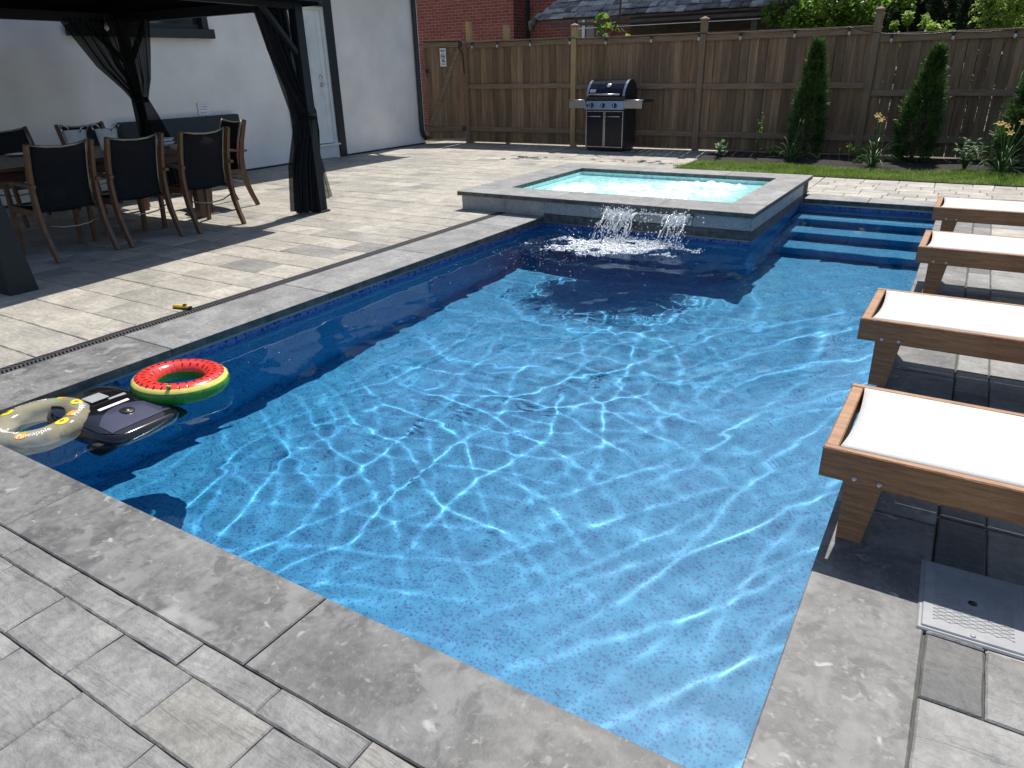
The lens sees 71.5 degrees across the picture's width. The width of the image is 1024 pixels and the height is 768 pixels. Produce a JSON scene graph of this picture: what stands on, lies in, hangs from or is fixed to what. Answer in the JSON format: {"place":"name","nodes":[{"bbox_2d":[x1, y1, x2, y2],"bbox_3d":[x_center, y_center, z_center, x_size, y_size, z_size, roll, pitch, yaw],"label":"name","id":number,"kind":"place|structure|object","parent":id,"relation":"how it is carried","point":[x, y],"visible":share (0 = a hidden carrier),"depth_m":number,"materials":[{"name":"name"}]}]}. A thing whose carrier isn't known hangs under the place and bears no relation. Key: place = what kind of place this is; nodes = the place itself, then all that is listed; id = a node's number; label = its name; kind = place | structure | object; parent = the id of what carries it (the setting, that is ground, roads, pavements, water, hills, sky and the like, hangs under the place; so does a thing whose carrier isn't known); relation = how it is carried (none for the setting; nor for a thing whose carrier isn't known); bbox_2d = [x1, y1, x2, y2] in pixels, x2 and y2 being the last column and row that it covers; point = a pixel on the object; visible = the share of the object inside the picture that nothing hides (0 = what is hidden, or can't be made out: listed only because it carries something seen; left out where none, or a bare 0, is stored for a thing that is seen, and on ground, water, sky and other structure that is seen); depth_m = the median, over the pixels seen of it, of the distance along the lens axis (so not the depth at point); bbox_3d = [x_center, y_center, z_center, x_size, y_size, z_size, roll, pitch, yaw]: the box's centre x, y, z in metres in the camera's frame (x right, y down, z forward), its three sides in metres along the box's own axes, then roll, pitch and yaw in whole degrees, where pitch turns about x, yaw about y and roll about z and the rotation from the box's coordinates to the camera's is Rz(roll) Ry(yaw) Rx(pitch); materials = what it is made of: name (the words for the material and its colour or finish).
{"place":"outdoors","nodes":[
{"label":"outdoors","id":0,"kind":"place"},
{"bbox_2d":[0,141,1023,767],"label":"patio","id":1,"kind":"structure","parent":0,"point":[94,675],"depth_m":2.27,"materials":[{"name":"grey stone"}]},
{"bbox_2d":[0,126,51,227],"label":"dining chair","id":2,"kind":"object","parent":1,"relation":"on","point":[13,141],"visible":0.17,"depth_m":7.72,"materials":[{"name":"black fabric"}]},
{"bbox_2d":[0,138,120,262],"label":"dining chair","id":3,"kind":"object","parent":1,"relation":"on","point":[58,177],"visible":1,"depth_m":6.03,"materials":[{"name":"black fabric"}]},
{"bbox_2d":[54,121,150,213],"bbox_3d":[-4.766,-2.529,8.304,0.626,0.970,0.607,13,28,29],"label":"dining chair","id":4,"kind":"object","parent":1,"relation":"on","point":[90,133],"visible":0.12,"depth_m":8.29,"materials":[{"name":"brown wood"}]},
{"bbox_2d":[0,144,206,217],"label":"dining table","id":5,"kind":"object","parent":1,"relation":"on","point":[12,168],"visible":0.2,"depth_m":6.83,"materials":[{"name":"brown wood"}]},
{"bbox_2d":[4,152,22,155],"bbox_3d":[-4.891,-2.280,7.069,0.254,0.018,0.254,13,28,29],"label":"plate","id":6,"kind":"object","parent":5,"relation":"on","point":[16,154],"visible":0.66,"depth_m":7.07,"materials":[{"name":"ceramic"}]},
{"bbox_2d":[59,125,87,150],"bbox_3d":[-4.428,-2.500,7.236,0.270,0.262,0.208,4,24,11],"label":"ice bucket","id":7,"kind":"object","parent":5,"relation":"on","point":[72,136],"visible":0.75,"depth_m":7.17,"materials":[{"name":"silver metal"}]},
{"bbox_2d":[90,123,118,150],"bbox_3d":[-4.171,-2.550,7.336,0.270,0.262,0.208,4,24,11],"label":"ice bucket","id":8,"kind":"object","parent":5,"relation":"on","point":[102,133],"visible":0.69,"depth_m":7.27,"materials":[{"name":"silver metal"}]},
{"bbox_2d":[157,137,174,147],"bbox_3d":[-3.672,-2.539,7.494,0.230,0.091,0.230,13,28,29],"label":"bowl stack","id":9,"kind":"object","parent":5,"relation":"on","point":[168,142],"visible":0.52,"depth_m":7.45,"materials":[{"name":"ceramic"}]},
{"bbox_2d":[86,132,184,247],"bbox_3d":[-3.605,-1.837,6.675,0.626,0.970,0.607,12,27,28],"label":"dining chair","id":10,"kind":"object","parent":1,"relation":"on","point":[134,170],"visible":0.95,"depth_m":6.51,"materials":[{"name":"black fabric"}]},
{"bbox_2d":[0,0,329,295],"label":"gazebo","id":11,"kind":"object","parent":1,"relation":"on","point":[17,277],"visible":0.72,"depth_m":7.59,"materials":[{"name":"metal"}]},
{"bbox_2d":[103,14,108,30],"bbox_3d":[-4.317,-3.839,7.552,0.048,0.166,0.048,13,28,29],"label":"lantern bulb","id":12,"kind":"object","parent":11,"relation":"hanging from","point":[106,27],"visible":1,"depth_m":7.55,"materials":[{"name":"white glass"}]},
{"bbox_2d":[60,18,179,193],"bbox_3d":[-4.658,-3.330,8.712,1.018,2.020,0.512,-9,25,-17],"label":"gazebo curtain","id":13,"kind":"object","parent":11,"relation":"hanging from","point":[119,55],"visible":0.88,"depth_m":8.45,"materials":[{"name":"black fabric"}]},
{"bbox_2d":[251,6,331,213],"bbox_3d":[-2.235,-2.878,7.568,0.274,2.010,0.862,13,28,29],"label":"gazebo curtain","id":14,"kind":"object","parent":11,"relation":"hanging from","point":[303,190],"visible":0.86,"depth_m":7.53,"materials":[{"name":"black fabric"}]},
{"bbox_2d":[116,114,240,174],"bbox_3d":[-4.586,-3.442,10.373,0.610,0.815,1.960,13,28,29],"label":"outdoor sofa","id":15,"kind":"object","parent":1,"relation":"on","point":[127,130],"visible":0.07,"depth_m":10.33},
{"bbox_2d":[172,304,192,308],"bbox_3d":[-2.207,-0.521,4.763,0.150,0.032,0.029,6,25,17],"label":"utility lighter","id":16,"kind":"object","parent":1,"relation":"on","point":[183,306],"visible":1,"depth_m":4.75,"materials":[{"name":"yellow plastic"}]},
{"bbox_2d":[157,126,246,233],"bbox_3d":[-3.191,-2.071,7.182,0.626,0.970,0.607,13,28,30],"label":"dining chair","id":17,"kind":"object","parent":1,"relation":"on","point":[203,158],"visible":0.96,"depth_m":7.02,"materials":[{"name":"black fabric"}]},
{"bbox_2d":[188,118,259,211],"bbox_3d":[-3.441,-2.563,8.306,0.607,0.970,0.626,20,32,40],"label":"dining chair","id":18,"kind":"object","parent":1,"relation":"on","point":[237,137],"visible":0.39,"depth_m":8.27,"materials":[{"name":"brown wood"}]},
{"bbox_2d":[0,212,503,374],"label":"drain grate","id":19,"kind":"object","parent":1,"relation":"in","point":[47,356],"visible":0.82,"depth_m":4.84,"materials":[{"name":"metal"}]},
{"bbox_2d":[465,21,476,141],"bbox_3d":[-0.846,-6.222,14.806,0.102,2.354,0.102,13,28,29],"label":"fence post","id":20,"kind":"object","parent":1,"relation":"on","point":[469,34],"visible":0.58,"depth_m":14.37,"materials":[{"name":"brown wood"}]},
{"bbox_2d":[503,25,511,142],"bbox_3d":[-0.087,-6.003,14.393,0.102,2.254,0.102,13,28,29],"label":"fence post","id":21,"kind":"object","parent":1,"relation":"on","point":[506,32],"visible":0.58,"depth_m":13.96,"materials":[{"name":"brown wood"}]},
{"bbox_2d":[568,79,653,151],"bbox_3d":[1.791,-4.869,12.898,1.480,1.206,0.613,14,28,31],"label":"gas grill","id":22,"kind":"object","parent":1,"relation":"on","point":[610,106],"visible":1,"depth_m":12.72,"materials":[{"name":"black metal"}]},
{"bbox_2d":[585,111,604,146],"bbox_3d":[1.496,-4.623,12.905,0.364,0.617,0.064,14,28,31],"label":"door","id":23,"kind":"structure","parent":22,"relation":"in","point":[594,119],"depth_m":12.91,"materials":[{"name":"metal"}]},
{"bbox_2d":[604,111,623,147],"bbox_3d":[1.807,-4.546,12.713,0.364,0.617,0.064,14,28,31],"label":"door","id":24,"kind":"structure","parent":22,"relation":"in","point":[613,120],"depth_m":12.72,"materials":[{"name":"metal"}]},
{"bbox_2d":[462,6,1023,159],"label":"fence","id":25,"kind":"object","parent":1,"relation":"on","point":[519,91],"visible":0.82,"depth_m":12.09,"materials":[{"name":"brown wood"}]},
{"bbox_2d":[422,39,465,138],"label":"gate","id":26,"kind":"structure","parent":25,"relation":"attached to","point":[451,126],"depth_m":14.77,"materials":[{"name":"brown wood"}]},
{"bbox_2d":[439,48,445,66],"bbox_3d":[-1.405,-6.650,14.486,0.124,0.340,0.005,-1,24,2],"label":"sign","id":27,"kind":"object","parent":26,"relation":"attached to","point":[442,57],"visible":1,"depth_m":14.48,"materials":[{"name":"white plastic"}]},
{"bbox_2d":[471,27,1017,48],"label":"string lights","id":28,"kind":"object","parent":25,"relation":"attached to","point":[849,33],"visible":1,"depth_m":11.64,"materials":[{"name":"black plastic"}]},
{"bbox_2d":[818,383,1023,542],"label":"sun lounger","id":29,"kind":"object","parent":1,"relation":"on","point":[960,456],"visible":1,"depth_m":2.20,"materials":[{"name":"brown wood"}]},
{"bbox_2d":[857,288,1023,386],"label":"sun lounger","id":30,"kind":"object","parent":1,"relation":"on","point":[891,322],"visible":1,"depth_m":3.26,"materials":[{"name":"brown wood"}]},
{"bbox_2d":[915,230,1023,294],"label":"sun lounger","id":31,"kind":"object","parent":1,"relation":"on","point":[938,252],"visible":0.99,"depth_m":4.50,"materials":[{"name":"white fabric"}]},
{"bbox_2d":[916,560,1023,660],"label":"skimmer lid","id":32,"kind":"object","parent":1,"relation":"on","point":[985,613],"visible":0.98,"depth_m":1.99,"materials":[{"name":"grey plastic"}]},
{"bbox_2d":[931,196,1023,231],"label":"sun lounger","id":33,"kind":"object","parent":1,"relation":"on","point":[949,212],"visible":0.99,"depth_m":5.65,"materials":[{"name":"white fabric"}]},
{"bbox_2d":[416,0,874,124],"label":"brick house","id":34,"kind":"structure","parent":0,"point":[445,19],"depth_m":18.87,"materials":[{"name":"red brick"}]},
{"bbox_2d":[573,19,597,37],"bbox_3d":[1.878,-8.832,18.261,0.680,1.700,0.079,13,28,29],"label":"window","id":35,"kind":"structure","parent":34,"relation":"in","point":[588,32],"depth_m":18.15,"materials":[{"name":"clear glass"}]},
{"bbox_2d":[528,0,812,139],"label":"garden shelter","id":36,"kind":"object","parent":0,"point":[650,17],"visible":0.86,"depth_m":15.04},
{"bbox_2d":[323,84,1023,186],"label":"ground","id":37,"kind":"structure","parent":0,"point":[453,139],"depth_m":13.00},
{"bbox_2d":[0,0,430,207],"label":"house","id":38,"kind":"structure","parent":37,"relation":"on","point":[364,63],"depth_m":11.20,"materials":[{"name":"paint"}]},
{"bbox_2d":[65,17,215,38],"bbox_3d":[-5.039,-5.263,9.521,0.200,1.125,2.145,13,28,29],"label":"window","id":39,"kind":"structure","parent":38,"relation":"in","point":[195,28],"depth_m":10.14,"materials":[{"name":"black glass"}]},
{"bbox_2d":[287,9,333,143],"bbox_3d":[-3.480,-5.276,12.308,0.115,2.146,0.776,13,28,29],"label":"door","id":40,"kind":"structure","parent":38,"relation":"in","point":[313,37],"depth_m":12.44,"materials":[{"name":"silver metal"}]},
{"bbox_2d":[0,194,972,767],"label":"swimming pool","id":41,"kind":"structure","parent":37,"relation":"in","point":[842,688],"depth_m":2.05,"materials":[{"name":"tile"}]},
{"bbox_2d":[0,207,934,767],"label":"water","id":42,"kind":"structure","parent":41,"relation":"in","point":[598,491],"depth_m":3.06,"materials":[{"name":"blue liquid"}]},
{"bbox_2d":[0,397,84,438],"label":"swim ring","id":43,"kind":"object","parent":42,"relation":"on","point":[21,435],"visible":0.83,"depth_m":3.25,"materials":[{"name":"beige plastic"}]},
{"bbox_2d":[41,386,176,446],"bbox_3d":[-1.944,0.173,3.481,0.534,0.189,0.473,15,25,21],"label":"pool cleaner","id":44,"kind":"object","parent":42,"relation":"on","point":[110,414],"visible":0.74,"depth_m":3.37,"materials":[{"name":"black plastic"}]},
{"bbox_2d":[130,359,229,405],"bbox_3d":[-1.737,-0.020,3.732,0.482,0.121,0.482,6,23,10],"label":"swim ring","id":45,"kind":"object","parent":42,"relation":"on","point":[152,384],"visible":0.98,"depth_m":3.64,"materials":[{"name":"plastic"}]},
{"bbox_2d":[588,205,703,248],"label":"waterfall","id":46,"kind":"structure","parent":42,"relation":"on","point":[614,214],"depth_m":6.70,"materials":[{"name":"white liquid"}]},
{"bbox_2d":[457,163,812,240],"bbox_3d":[1.466,-1.850,8.274,3.226,0.950,2.648,13,28,29],"label":"hot tub","id":47,"kind":"object","parent":41,"relation":"on","point":[768,204],"visible":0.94,"depth_m":7.35,"materials":[{"name":"stone"}]},
{"bbox_2d":[534,175,762,202],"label":"water","id":48,"kind":"structure","parent":47,"relation":"in","point":[713,191],"depth_m":8.02,"materials":[{"name":"liquid"}]},
{"bbox_2d":[594,0,629,36],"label":"fig tree","id":49,"kind":"object","parent":37,"relation":"on","point":[605,24],"visible":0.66,"depth_m":13.34,"materials":[{"name":"green plant"}]},
{"bbox_2d":[760,0,921,142],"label":"leafy tree","id":50,"kind":"object","parent":37,"relation":"on","point":[853,13],"visible":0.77,"depth_m":12.22,"materials":[{"name":"green plant"}]},
{"bbox_2d":[694,151,1023,174],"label":"garden bed","id":51,"kind":"object","parent":37,"relation":"on","point":[831,160],"visible":0.59,"depth_m":10.56,"materials":[{"name":"brown soil"}]},
{"bbox_2d":[715,139,727,156],"bbox_3d":[3.356,-3.761,11.413,0.224,0.298,0.470,6,25,17],"label":"hosta","id":52,"kind":"object","parent":51,"relation":"on","point":[719,146],"visible":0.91,"depth_m":11.44,"materials":[{"name":"green plant"}]},
{"bbox_2d":[755,112,763,156],"bbox_3d":[3.912,-3.923,11.241,0.128,0.704,0.178,13,28,29],"label":"sapling","id":53,"kind":"object","parent":51,"relation":"on","point":[758,139],"visible":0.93,"depth_m":11.25,"materials":[{"name":"green plant"}]},
{"bbox_2d":[760,142,780,154],"bbox_3d":[4.150,-3.755,11.413,0.322,0.253,0.342,13,28,29],"label":"plant","id":54,"kind":"object","parent":51,"relation":"on","point":[774,150],"visible":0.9,"depth_m":11.38,"materials":[{"name":"green plant"}]},
{"bbox_2d":[761,119,822,164],"bbox_3d":[4.238,-3.643,10.717,0.941,0.670,0.813,13,28,29],"label":"daylily","id":55,"kind":"object","parent":51,"relation":"on","point":[791,157],"visible":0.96,"depth_m":10.75,"materials":[{"name":"green plant"}]},
{"bbox_2d":[784,35,832,156],"bbox_3d":[4.585,-4.371,10.913,0.741,1.777,0.732,13,28,29],"label":"cedar shrub","id":56,"kind":"object","parent":51,"relation":"on","point":[809,91],"visible":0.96,"depth_m":10.84,"materials":[{"name":"green plant"}]},
{"bbox_2d":[845,138,881,160],"bbox_3d":[5.218,-3.478,10.588,0.492,0.365,0.370,3,24,10],"label":"plant","id":57,"kind":"object","parent":51,"relation":"on","point":[859,150],"visible":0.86,"depth_m":10.63,"materials":[{"name":"green plant"}]},
{"bbox_2d":[844,113,903,168],"bbox_3d":[5.095,-3.424,10.016,0.781,0.743,0.846,-22,31,-39],"label":"daylily","id":58,"kind":"object","parent":51,"relation":"on","point":[872,162],"visible":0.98,"depth_m":10.02,"materials":[{"name":"green plant"}]},
{"bbox_2d":[889,40,951,161],"bbox_3d":[5.857,-4.005,10.170,0.742,1.652,0.849,13,28,29],"label":"cedar shrub","id":59,"kind":"object","parent":51,"relation":"on","point":[932,77],"visible":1,"depth_m":10.06,"materials":[{"name":"green plant"}]},
{"bbox_2d":[954,137,988,169],"bbox_3d":[6.159,-3.086,9.568,0.393,0.433,0.377,1,24,6],"label":"shrub","id":60,"kind":"object","parent":51,"relation":"on","point":[964,154],"visible":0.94,"depth_m":9.55,"materials":[{"name":"green plant"}]},
{"bbox_2d":[963,119,1023,174],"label":"daylily","id":61,"kind":"object","parent":51,"relation":"on","point":[1002,162],"visible":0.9,"depth_m":9.07,"materials":[{"name":"green plant"}]},
{"bbox_2d":[984,70,1023,167],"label":"cedar shrub","id":62,"kind":"object","parent":51,"relation":"on","point":[1015,112],"visible":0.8,"depth_m":9.45,"materials":[{"name":"green plant"}]},
{"bbox_2d":[819,0,972,101],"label":"backdrop tree","id":63,"kind":"object","parent":37,"relation":"on","point":[889,8],"depth_m":15.10,"materials":[{"name":"green plant"}]},
{"bbox_2d":[874,0,923,131],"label":"cedar tree","id":64,"kind":"object","parent":37,"relation":"on","point":[894,16],"visible":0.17,"depth_m":13.41,"materials":[{"name":"green plant"}]},
{"bbox_2d":[889,10,955,146],"bbox_3d":[6.551,-4.947,11.729,1.006,2.190,0.608,13,28,29],"label":"tree","id":65,"kind":"object","parent":37,"relation":"on","point":[907,18],"visible":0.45,"depth_m":11.43,"materials":[{"name":"green plant"}]},
{"bbox_2d":[916,0,958,84],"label":"cedar tree","id":66,"kind":"object","parent":37,"relation":"on","point":[950,9],"visible":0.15,"depth_m":12.73,"materials":[{"name":"green plant"}]},
{"bbox_2d":[881,0,1023,128],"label":"backdrop tree","id":67,"kind":"object","parent":37,"relation":"on","point":[921,10],"visible":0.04,"depth_m":14.58,"materials":[{"name":"green plant"}]},
{"bbox_2d":[947,0,992,136],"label":"cedar tree","id":68,"kind":"object","parent":37,"relation":"on","point":[962,14],"visible":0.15,"depth_m":12.49,"materials":[{"name":"green plant"}]},
{"bbox_2d":[960,6,1023,133],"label":"cedar tree","id":69,"kind":"object","parent":37,"relation":"on","point":[997,72],"visible":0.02,"depth_m":12.75,"materials":[{"name":"green plant"}]},
{"bbox_2d":[968,0,1023,57],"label":"sumac tree","id":70,"kind":"object","parent":37,"relation":"on","point":[1006,16],"visible":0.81,"depth_m":11.17,"materials":[{"name":"green plant"}]},
{"bbox_2d":[673,158,1023,186],"bbox_3d":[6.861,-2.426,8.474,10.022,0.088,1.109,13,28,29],"label":"grass","id":71,"kind":"structure","parent":0,"point":[987,177],"depth_m":9.55,"materials":[{"name":"green plant"}]}
]}

